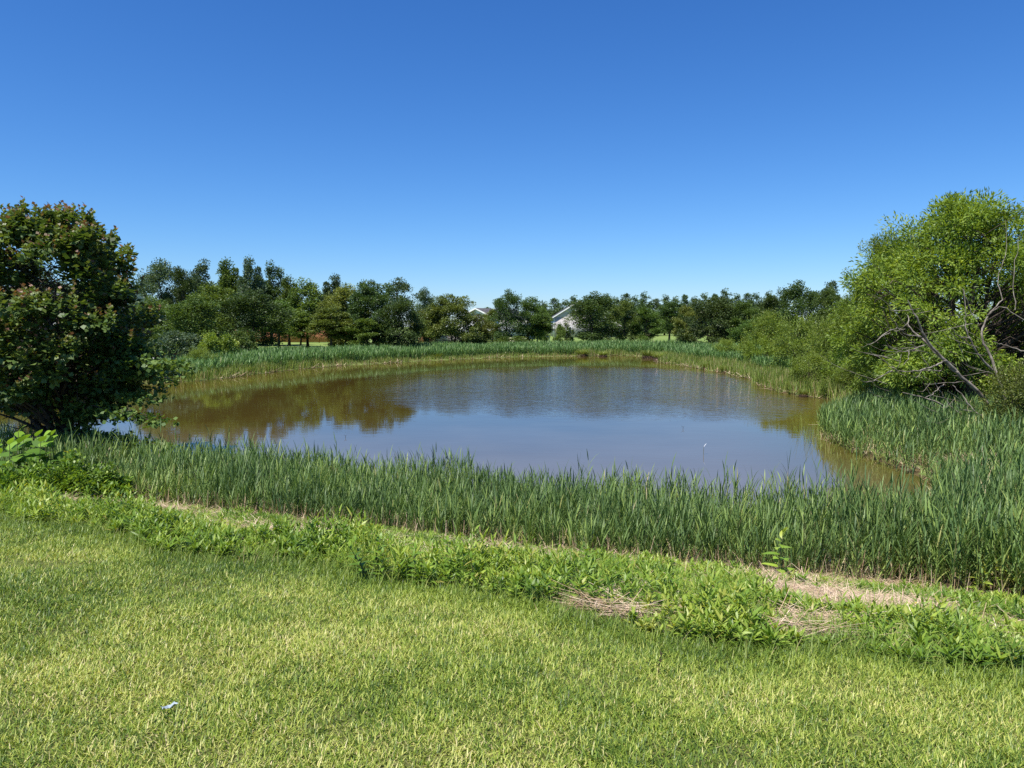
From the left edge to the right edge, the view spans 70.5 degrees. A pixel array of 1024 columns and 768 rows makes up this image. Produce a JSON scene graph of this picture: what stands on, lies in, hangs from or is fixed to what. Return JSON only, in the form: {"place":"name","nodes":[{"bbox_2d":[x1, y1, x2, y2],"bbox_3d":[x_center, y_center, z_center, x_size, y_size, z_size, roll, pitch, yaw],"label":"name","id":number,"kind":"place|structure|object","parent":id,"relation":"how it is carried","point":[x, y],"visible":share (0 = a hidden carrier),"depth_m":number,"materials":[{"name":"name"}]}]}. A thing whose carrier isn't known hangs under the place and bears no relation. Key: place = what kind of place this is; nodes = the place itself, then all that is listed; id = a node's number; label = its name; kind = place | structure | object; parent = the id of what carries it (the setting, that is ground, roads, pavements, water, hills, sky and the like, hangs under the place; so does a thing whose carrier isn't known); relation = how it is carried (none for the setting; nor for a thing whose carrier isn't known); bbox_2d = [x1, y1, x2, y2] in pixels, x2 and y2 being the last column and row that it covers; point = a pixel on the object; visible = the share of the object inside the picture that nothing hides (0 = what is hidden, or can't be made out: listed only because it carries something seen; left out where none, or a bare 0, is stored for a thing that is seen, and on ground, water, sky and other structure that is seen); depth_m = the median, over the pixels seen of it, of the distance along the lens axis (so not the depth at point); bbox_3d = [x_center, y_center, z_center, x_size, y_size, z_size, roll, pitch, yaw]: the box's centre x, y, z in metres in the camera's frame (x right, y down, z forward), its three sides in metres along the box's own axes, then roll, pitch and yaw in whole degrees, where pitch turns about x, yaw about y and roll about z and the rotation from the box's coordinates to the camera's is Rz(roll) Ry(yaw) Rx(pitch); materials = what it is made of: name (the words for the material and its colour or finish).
{"place":"outdoors","nodes":[
{"label":"outdoors","id":0,"kind":"place"},
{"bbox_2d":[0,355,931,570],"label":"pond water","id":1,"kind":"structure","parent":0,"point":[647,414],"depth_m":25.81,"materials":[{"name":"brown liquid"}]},
{"bbox_2d":[0,327,1023,767],"bbox_3d":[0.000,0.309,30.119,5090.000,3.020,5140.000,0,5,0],"label":"ground","id":2,"kind":"structure","parent":0,"point":[918,471],"depth_m":3.34,"materials":[{"name":"green plant"}]},
{"bbox_2d":[0,461,48,492],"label":"leafy bush","id":3,"kind":"object","parent":2,"relation":"on","point":[12,474],"visible":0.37,"depth_m":10.44,"materials":[{"name":"green plant"}]},
{"bbox_2d":[0,426,70,480],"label":"burdock plant","id":4,"kind":"object","parent":2,"relation":"on","point":[18,459],"visible":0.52,"depth_m":12.99,"materials":[{"name":"green plant"}]},
{"bbox_2d":[5,265,80,333],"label":"broadleaf tree","id":5,"kind":"object","parent":2,"relation":"on","point":[56,287],"visible":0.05,"depth_m":86.12,"materials":[{"name":"green plant"}]},
{"bbox_2d":[18,448,121,499],"bbox_3d":[-7.136,1.480,11.704,1.639,0.902,1.587,3,5,33],"label":"leafy bush","id":6,"kind":"object","parent":2,"relation":"on","point":[72,478],"visible":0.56,"depth_m":11.59,"materials":[{"name":"green plant"}]},
{"bbox_2d":[2,286,156,333],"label":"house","id":7,"kind":"structure","parent":2,"relation":"on","point":[142,297],"depth_m":99.60,"materials":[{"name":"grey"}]},
{"bbox_2d":[0,195,212,459],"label":"maple tree","id":8,"kind":"object","parent":2,"relation":"on","point":[73,380],"visible":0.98,"depth_m":15.74,"materials":[{"name":"green plant"}]},
{"bbox_2d":[82,470,138,500],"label":"leafy bush","id":9,"kind":"object","parent":2,"relation":"on","point":[123,481],"visible":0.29,"depth_m":12.03,"materials":[{"name":"green plant"}]},
{"bbox_2d":[128,295,179,347],"bbox_3d":[-30.761,-4.950,61.752,5.142,5.332,5.092,-1,5,-16],"label":"broadleaf tree","id":10,"kind":"object","parent":2,"relation":"on","point":[156,302],"visible":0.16,"depth_m":61.14,"materials":[{"name":"green plant"}]},
{"bbox_2d":[129,257,187,342],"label":"broadleaf tree","id":11,"kind":"object","parent":2,"relation":"on","point":[160,272],"visible":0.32,"depth_m":78.76,"materials":[{"name":"green plant"}]},
{"bbox_2d":[147,329,203,358],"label":"shrub","id":12,"kind":"object","parent":2,"relation":"on","point":[166,340],"visible":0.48,"depth_m":51.70,"materials":[{"name":"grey plant"}]},
{"bbox_2d":[165,265,198,341],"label":"broadleaf tree","id":13,"kind":"object","parent":2,"relation":"on","point":[179,277],"visible":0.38,"depth_m":77.22,"materials":[{"name":"green plant"}]},
{"bbox_2d":[149,293,224,349],"bbox_3d":[-26.430,-4.735,59.787,6.160,5.500,6.221,2,5,21],"label":"broadleaf tree","id":14,"kind":"object","parent":2,"relation":"on","point":[180,314],"visible":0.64,"depth_m":59.09,"materials":[{"name":"green plant"}]},
{"bbox_2d":[182,346,220,362],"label":"shrub","id":15,"kind":"object","parent":2,"relation":"on","point":[197,353],"visible":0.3,"depth_m":49.64,"materials":[{"name":"green plant"}]},
{"bbox_2d":[186,258,238,319],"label":"broadleaf tree","id":16,"kind":"object","parent":2,"relation":"on","point":[200,269],"visible":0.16,"depth_m":88.86,"materials":[{"name":"green plant"}]},
{"bbox_2d":[195,331,241,355],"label":"shrub","id":17,"kind":"object","parent":2,"relation":"on","point":[225,344],"visible":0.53,"depth_m":54.71,"materials":[{"name":"green plant"}]},
{"bbox_2d":[183,280,259,340],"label":"broadleaf tree","id":18,"kind":"object","parent":2,"relation":"on","point":[212,292],"visible":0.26,"depth_m":70.33,"materials":[{"name":"green plant"}]},
{"bbox_2d":[215,257,243,333],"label":"broadleaf tree","id":19,"kind":"object","parent":2,"relation":"on","point":[227,277],"visible":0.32,"depth_m":86.72,"materials":[{"name":"green plant"}]},
{"bbox_2d":[211,330,258,351],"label":"shrub","id":20,"kind":"object","parent":2,"relation":"on","point":[242,340],"visible":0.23,"depth_m":59.77,"materials":[{"name":"green plant"}]},
{"bbox_2d":[229,255,267,331],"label":"broadleaf tree","id":21,"kind":"object","parent":2,"relation":"on","point":[249,280],"visible":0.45,"depth_m":85.09,"materials":[{"name":"green plant"}]},
{"bbox_2d":[212,289,300,347],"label":"broadleaf tree","id":22,"kind":"object","parent":2,"relation":"on","point":[247,304],"visible":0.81,"depth_m":69.22,"materials":[{"name":"green plant"}]},
{"bbox_2d":[257,259,284,345],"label":"broadleaf tree","id":23,"kind":"object","parent":2,"relation":"on","point":[274,289],"visible":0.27,"depth_m":88.16,"materials":[{"name":"green plant"}]},
{"bbox_2d":[250,299,301,348],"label":"broadleaf tree","id":24,"kind":"object","parent":2,"relation":"on","point":[285,306],"visible":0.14,"depth_m":79.22,"materials":[{"name":"green plant"}]},
{"bbox_2d":[241,331,332,342],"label":"board fence","id":25,"kind":"object","parent":2,"relation":"on","point":[322,339],"visible":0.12,"depth_m":99.83,"materials":[{"name":"brown wood"}]},
{"bbox_2d":[274,274,311,345],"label":"broadleaf tree","id":26,"kind":"object","parent":2,"relation":"on","point":[285,286],"visible":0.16,"depth_m":85.04,"materials":[{"name":"green plant"}]},
{"bbox_2d":[278,310,322,345],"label":"broadleaf tree","id":27,"kind":"object","parent":2,"relation":"on","point":[302,325],"visible":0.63,"depth_m":77.25,"materials":[{"name":"green plant"}]},
{"bbox_2d":[285,277,327,347],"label":"broadleaf tree","id":28,"kind":"object","parent":2,"relation":"on","point":[310,294],"visible":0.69,"depth_m":80.76,"materials":[{"name":"green plant"}]},
{"bbox_2d":[303,304,358,345],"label":"broadleaf tree","id":29,"kind":"object","parent":2,"relation":"on","point":[319,319],"visible":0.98,"depth_m":75.13,"materials":[{"name":"green plant"}]},
{"bbox_2d":[319,273,349,332],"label":"broadleaf tree","id":30,"kind":"object","parent":2,"relation":"on","point":[335,284],"visible":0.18,"depth_m":93.85,"materials":[{"name":"green plant"}]},
{"bbox_2d":[314,282,370,346],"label":"broadleaf tree","id":31,"kind":"object","parent":2,"relation":"on","point":[340,295],"visible":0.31,"depth_m":80.55,"materials":[{"name":"green plant"}]},
{"bbox_2d":[348,532,386,578],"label":"broadleaf plant","id":32,"kind":"object","parent":2,"relation":"on","point":[359,558],"visible":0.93,"depth_m":5.42,"materials":[{"name":"green plant"}]},
{"bbox_2d":[340,318,396,346],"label":"broadleaf tree","id":33,"kind":"object","parent":2,"relation":"on","point":[368,323],"visible":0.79,"depth_m":74.11,"materials":[{"name":"green plant"}]},
{"bbox_2d":[341,279,407,343],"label":"broadleaf tree","id":34,"kind":"object","parent":2,"relation":"on","point":[370,298],"visible":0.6,"depth_m":76.19,"materials":[{"name":"green plant"}]},
{"bbox_2d":[375,277,421,340],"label":"broadleaf tree","id":35,"kind":"object","parent":2,"relation":"on","point":[400,286],"visible":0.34,"depth_m":95.05,"materials":[{"name":"green plant"}]},
{"bbox_2d":[372,295,427,346],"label":"broadleaf tree","id":36,"kind":"object","parent":2,"relation":"on","point":[399,308],"visible":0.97,"depth_m":74.97,"materials":[{"name":"green plant"}]},
{"bbox_2d":[405,308,441,342],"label":"broadleaf tree","id":37,"kind":"object","parent":2,"relation":"on","point":[423,315],"visible":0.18,"depth_m":87.03,"materials":[{"name":"green plant"}]},
{"bbox_2d":[370,535,481,587],"bbox_3d":[-0.619,1.332,5.407,0.862,0.313,0.516,0,5,0],"label":"broadleaf plant","id":38,"kind":"object","parent":2,"relation":"on","point":[448,549],"visible":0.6,"depth_m":5.36,"materials":[{"name":"green plant"}]},
{"bbox_2d":[412,286,439,342],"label":"broadleaf tree","id":39,"kind":"object","parent":2,"relation":"on","point":[423,293],"visible":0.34,"depth_m":100.98,"materials":[{"name":"green plant"}]},
{"bbox_2d":[423,293,485,343],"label":"broadleaf tree","id":40,"kind":"object","parent":2,"relation":"on","point":[445,309],"visible":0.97,"depth_m":84.30,"materials":[{"name":"green plant"}]},
{"bbox_2d":[461,311,494,343],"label":"broadleaf tree","id":41,"kind":"object","parent":2,"relation":"on","point":[484,320],"visible":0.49,"depth_m":89.32,"materials":[{"name":"green plant"}]},
{"bbox_2d":[159,338,798,375],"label":"reeds","id":42,"kind":"object","parent":2,"relation":"on","point":[359,352],"visible":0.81,"depth_m":69.49,"materials":[{"name":"green plant"}]},
{"bbox_2d":[480,309,501,340],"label":"broadleaf tree","id":43,"kind":"object","parent":2,"relation":"on","point":[489,313],"visible":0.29,"depth_m":95.15,"materials":[{"name":"green plant"}]},
{"bbox_2d":[461,308,533,338],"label":"house","id":44,"kind":"structure","parent":2,"relation":"on","point":[481,311],"depth_m":117.72,"materials":[{"name":"white"}]},
{"bbox_2d":[142,347,863,408],"bbox_3d":[-5.590,-1.558,54.097,51.425,1.212,60.948,0,5,0],"label":"shore sedge","id":45,"kind":"object","parent":2,"relation":"on","point":[777,376],"visible":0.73,"depth_m":50.30,"materials":[{"name":"green plant"}]},
{"bbox_2d":[487,288,526,339],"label":"broadleaf tree","id":46,"kind":"object","parent":2,"relation":"on","point":[511,299],"visible":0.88,"depth_m":92.94,"materials":[{"name":"green plant"}]},
{"bbox_2d":[0,477,1023,674],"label":"bank weeds","id":47,"kind":"object","parent":2,"relation":"on","point":[738,592],"visible":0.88,"depth_m":5.58,"materials":[{"name":"green plant"}]},
{"bbox_2d":[0,416,1023,595],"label":"reeds","id":48,"kind":"object","parent":2,"relation":"on","point":[321,480],"visible":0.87,"depth_m":10.61,"materials":[{"name":"green plant"}]},
{"bbox_2d":[491,336,532,343],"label":"flowering shrub","id":49,"kind":"object","parent":2,"relation":"on","point":[513,338],"visible":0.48,"depth_m":89.55,"materials":[{"name":"green plant"}]},
{"bbox_2d":[514,296,546,340],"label":"broadleaf tree","id":50,"kind":"object","parent":2,"relation":"on","point":[526,304],"visible":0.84,"depth_m":95.00,"materials":[{"name":"green plant"}]},
{"bbox_2d":[50,486,1023,638],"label":"straw litter","id":51,"kind":"object","parent":2,"relation":"on","point":[835,591],"visible":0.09,"depth_m":7.43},
{"bbox_2d":[522,313,556,341],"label":"broadleaf tree","id":52,"kind":"object","parent":2,"relation":"on","point":[546,327],"visible":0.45,"depth_m":96.09,"materials":[{"name":"green plant"}]},
{"bbox_2d":[145,353,940,500],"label":"shore litter","id":53,"kind":"object","parent":2,"relation":"on","point":[729,372],"visible":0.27,"depth_m":37.79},
{"bbox_2d":[539,306,552,341],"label":"broadleaf tree","id":54,"kind":"object","parent":2,"relation":"on","point":[544,310],"visible":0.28,"depth_m":103.38,"materials":[{"name":"green plant"}]},
{"bbox_2d":[546,297,561,333],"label":"distant tree","id":55,"kind":"object","parent":2,"relation":"on","point":[553,301],"visible":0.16,"depth_m":162.13,"materials":[{"name":"green plant"}]},
{"bbox_2d":[551,299,568,315],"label":"distant tree","id":56,"kind":"object","parent":2,"relation":"on","point":[560,306],"visible":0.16,"depth_m":158.03,"materials":[{"name":"green plant"}]},
{"bbox_2d":[552,322,574,341],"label":"broadleaf tree","id":57,"kind":"object","parent":2,"relation":"on","point":[560,330],"visible":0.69,"depth_m":95.49,"materials":[{"name":"green plant"}]},
{"bbox_2d":[551,300,620,337],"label":"house","id":58,"kind":"structure","parent":2,"relation":"on","point":[557,318],"depth_m":141.49,"materials":[{"name":"white"}]},
{"bbox_2d":[562,291,620,341],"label":"broadleaf tree","id":59,"kind":"object","parent":2,"relation":"on","point":[579,311],"visible":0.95,"depth_m":94.67,"materials":[{"name":"green plant"}]},
{"bbox_2d":[576,302,621,339],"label":"broadleaf tree","id":60,"kind":"object","parent":2,"relation":"on","point":[611,317],"visible":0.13,"depth_m":110.53,"materials":[{"name":"green plant"}]},
{"bbox_2d":[608,297,642,341],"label":"broadleaf tree","id":61,"kind":"object","parent":2,"relation":"on","point":[618,311],"visible":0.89,"depth_m":97.26,"materials":[{"name":"green plant"}]},
{"bbox_2d":[617,293,634,332],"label":"distant tree","id":62,"kind":"object","parent":2,"relation":"on","point":[624,295],"visible":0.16,"depth_m":158.78,"materials":[{"name":"green plant"}]},
{"bbox_2d":[633,291,657,332],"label":"distant tree","id":63,"kind":"object","parent":2,"relation":"on","point":[642,302],"visible":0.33,"depth_m":156.41,"materials":[{"name":"green plant"}]},
{"bbox_2d":[626,307,666,340],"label":"broadleaf tree","id":64,"kind":"object","parent":2,"relation":"on","point":[646,314],"visible":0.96,"depth_m":97.15,"materials":[{"name":"green plant"}]},
{"bbox_2d":[637,349,655,357],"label":"sedge tussock","id":65,"kind":"object","parent":2,"relation":"on","point":[647,354],"visible":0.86,"depth_m":75.40,"materials":[{"name":"green plant"}]},
{"bbox_2d":[650,299,685,340],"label":"broadleaf tree","id":66,"kind":"object","parent":2,"relation":"on","point":[664,311],"visible":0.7,"depth_m":102.77,"materials":[{"name":"green plant"}]},
{"bbox_2d":[670,303,700,342],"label":"broadleaf tree","id":67,"kind":"object","parent":2,"relation":"on","point":[679,323],"visible":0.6,"depth_m":93.22,"materials":[{"name":"green plant"}]},
{"bbox_2d":[679,294,694,332],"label":"distant tree","id":68,"kind":"object","parent":2,"relation":"on","point":[685,300],"visible":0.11,"depth_m":164.44,"materials":[{"name":"green plant"}]},
{"bbox_2d":[671,295,747,343],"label":"broadleaf tree","id":69,"kind":"object","parent":2,"relation":"on","point":[714,309],"visible":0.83,"depth_m":84.12,"materials":[{"name":"green plant"}]},
{"bbox_2d":[711,337,743,353],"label":"shrub","id":70,"kind":"object","parent":2,"relation":"on","point":[729,344],"visible":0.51,"depth_m":67.46,"materials":[{"name":"green plant"}]},
{"bbox_2d":[720,287,741,316],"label":"distant tree","id":71,"kind":"object","parent":2,"relation":"on","point":[723,293],"visible":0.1,"depth_m":163.72,"materials":[{"name":"green plant"}]},
{"bbox_2d":[721,299,763,341],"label":"broadleaf tree","id":72,"kind":"object","parent":2,"relation":"on","point":[746,310],"visible":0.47,"depth_m":82.99,"materials":[{"name":"green plant"}]},
{"bbox_2d":[727,317,778,349],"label":"shrub","id":73,"kind":"object","parent":2,"relation":"on","point":[734,333],"visible":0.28,"depth_m":72.06,"materials":[{"name":"green plant"}]},
{"bbox_2d":[747,292,770,310],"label":"distant tree","id":74,"kind":"object","parent":2,"relation":"on","point":[756,297],"visible":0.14,"depth_m":162.93,"materials":[{"name":"green plant"}]},
{"bbox_2d":[743,335,776,362],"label":"shrub","id":75,"kind":"object","parent":2,"relation":"on","point":[758,352],"visible":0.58,"depth_m":53.70,"materials":[{"name":"green plant"}]},
{"bbox_2d":[737,307,800,360],"bbox_3d":[19.403,-3.366,54.901,4.275,5.165,4.541,-2,5,-20],"label":"shrub","id":76,"kind":"object","parent":2,"relation":"on","point":[767,324],"visible":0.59,"depth_m":54.69,"materials":[{"name":"green plant"}]},
{"bbox_2d":[753,295,789,335],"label":"broadleaf tree","id":77,"kind":"object","parent":2,"relation":"on","point":[770,301],"visible":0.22,"depth_m":87.01,"materials":[{"name":"green plant"}]},
{"bbox_2d":[762,527,793,574],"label":"milkweed plant","id":78,"kind":"object","parent":2,"relation":"on","point":[776,559],"visible":0.95,"depth_m":8.49,"materials":[{"name":"green plant"}]},
{"bbox_2d":[776,279,821,349],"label":"broadleaf tree","id":79,"kind":"object","parent":2,"relation":"on","point":[801,300],"visible":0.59,"depth_m":72.69,"materials":[{"name":"green plant"}]},
{"bbox_2d":[768,311,829,368],"bbox_3d":[19.024,-2.496,47.875,4.303,4.681,4.286,-1,5,-8],"label":"shrub","id":80,"kind":"object","parent":2,"relation":"on","point":[793,346],"visible":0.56,"depth_m":47.53,"materials":[{"name":"green plant"}]},
{"bbox_2d":[781,350,836,384],"bbox_3d":[15.713,-0.695,38.026,2.828,2.223,2.839,-3,5,-34],"label":"shrub","id":81,"kind":"object","parent":2,"relation":"on","point":[816,359],"visible":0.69,"depth_m":37.78,"materials":[{"name":"green plant"}]},
{"bbox_2d":[804,286,842,347],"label":"broadleaf tree","id":82,"kind":"object","parent":2,"relation":"on","point":[829,294],"visible":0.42,"depth_m":65.12,"materials":[{"name":"green plant"}]},
{"bbox_2d":[794,316,853,372],"bbox_3d":[18.238,-1.958,42.045,3.783,4.241,3.562,0,5,0],"label":"shrub","id":83,"kind":"object","parent":2,"relation":"on","point":[824,345],"visible":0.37,"depth_m":41.66,"materials":[{"name":"green plant"}]},
{"bbox_2d":[814,280,839,349],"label":"broadleaf tree","id":84,"kind":"object","parent":2,"relation":"on","point":[833,283],"visible":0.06,"depth_m":77.16,"materials":[{"name":"green plant"}]},
{"bbox_2d":[816,363,861,393],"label":"shrub","id":85,"kind":"object","parent":2,"relation":"on","point":[849,375],"visible":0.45,"depth_m":33.17,"materials":[{"name":"green plant"}]},
{"bbox_2d":[787,410,892,468],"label":"shallow rushes","id":86,"kind":"object","parent":2,"relation":"on","point":[812,436],"visible":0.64,"depth_m":19.73,"materials":[{"name":"green plant"}]},
{"bbox_2d":[824,296,859,352],"bbox_3d":[29.053,-4.947,61.585,5.077,5.384,5.260,3,6,37],"label":"broadleaf tree","id":87,"kind":"object","parent":2,"relation":"on","point":[835,304],"visible":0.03,"depth_m":62.23,"materials":[{"name":"green plant"}]},
{"bbox_2d":[835,601,866,625],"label":"broadleaf plant","id":88,"kind":"object","parent":2,"relation":"on","point":[858,606],"visible":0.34,"depth_m":4.88,"materials":[{"name":"green plant"}]},
{"bbox_2d":[820,290,902,381],"bbox_3d":[17.591,-2.072,35.913,4.554,5.982,4.572,-1,5,-13],"label":"shrub","id":89,"kind":"object","parent":2,"relation":"on","point":[838,345],"visible":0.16,"depth_m":36.39,"materials":[{"name":"green plant"}]},
{"bbox_2d":[828,227,960,395],"bbox_3d":[14.429,-2.358,26.990,4.776,6.996,4.568,3,6,37],"label":"willow tree","id":90,"kind":"object","parent":2,"relation":"on","point":[876,241],"visible":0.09,"depth_m":26.95,"materials":[{"name":"green plant"}]},
{"bbox_2d":[813,377,1023,598],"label":"cove reeds","id":91,"kind":"object","parent":2,"relation":"on","point":[893,417],"visible":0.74,"depth_m":16.29,"materials":[{"name":"green plant"}]},
{"bbox_2d":[822,186,1023,422],"bbox_3d":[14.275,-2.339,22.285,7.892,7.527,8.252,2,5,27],"label":"willow tree","id":92,"kind":"object","parent":2,"relation":"on","point":[958,262],"visible":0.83,"depth_m":21.49,"materials":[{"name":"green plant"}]},
{"bbox_2d":[958,268,979,402],"bbox_3d":[13.379,-0.821,21.137,0.626,5.122,0.727,0,5,0],"label":"standing trunk","id":93,"kind":"object","parent":2,"relation":"on","point":[968,389],"visible":0.26,"depth_m":21.18,"materials":[{"name":"brown plant"}]},
{"bbox_2d":[948,549,1023,593],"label":"broadleaf plant","id":94,"kind":"object","parent":2,"relation":"on","point":[988,583],"visible":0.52,"depth_m":8.55,"materials":[{"name":"green plant"}]},
{"bbox_2d":[960,356,1023,454],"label":"shrub","id":95,"kind":"object","parent":2,"relation":"on","point":[1015,395],"visible":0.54,"depth_m":17.46,"materials":[{"name":"green plant"}]},
{"bbox_2d":[971,231,1023,367],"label":"willow tree","id":96,"kind":"object","parent":2,"relation":"on","point":[996,321],"visible":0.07,"depth_m":25.16,"materials":[{"name":"green plant"}]},
{"bbox_2d":[0,490,1023,684],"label":"bank grass","id":97,"kind":"structure","parent":0,"point":[567,597],"depth_m":4.91,"materials":[{"name":"green plant"}]},
{"bbox_2d":[0,0,1023,326],"label":"sky","id":98,"kind":"structure","parent":0,"point":[479,150],"materials":[{"name":"blue"}]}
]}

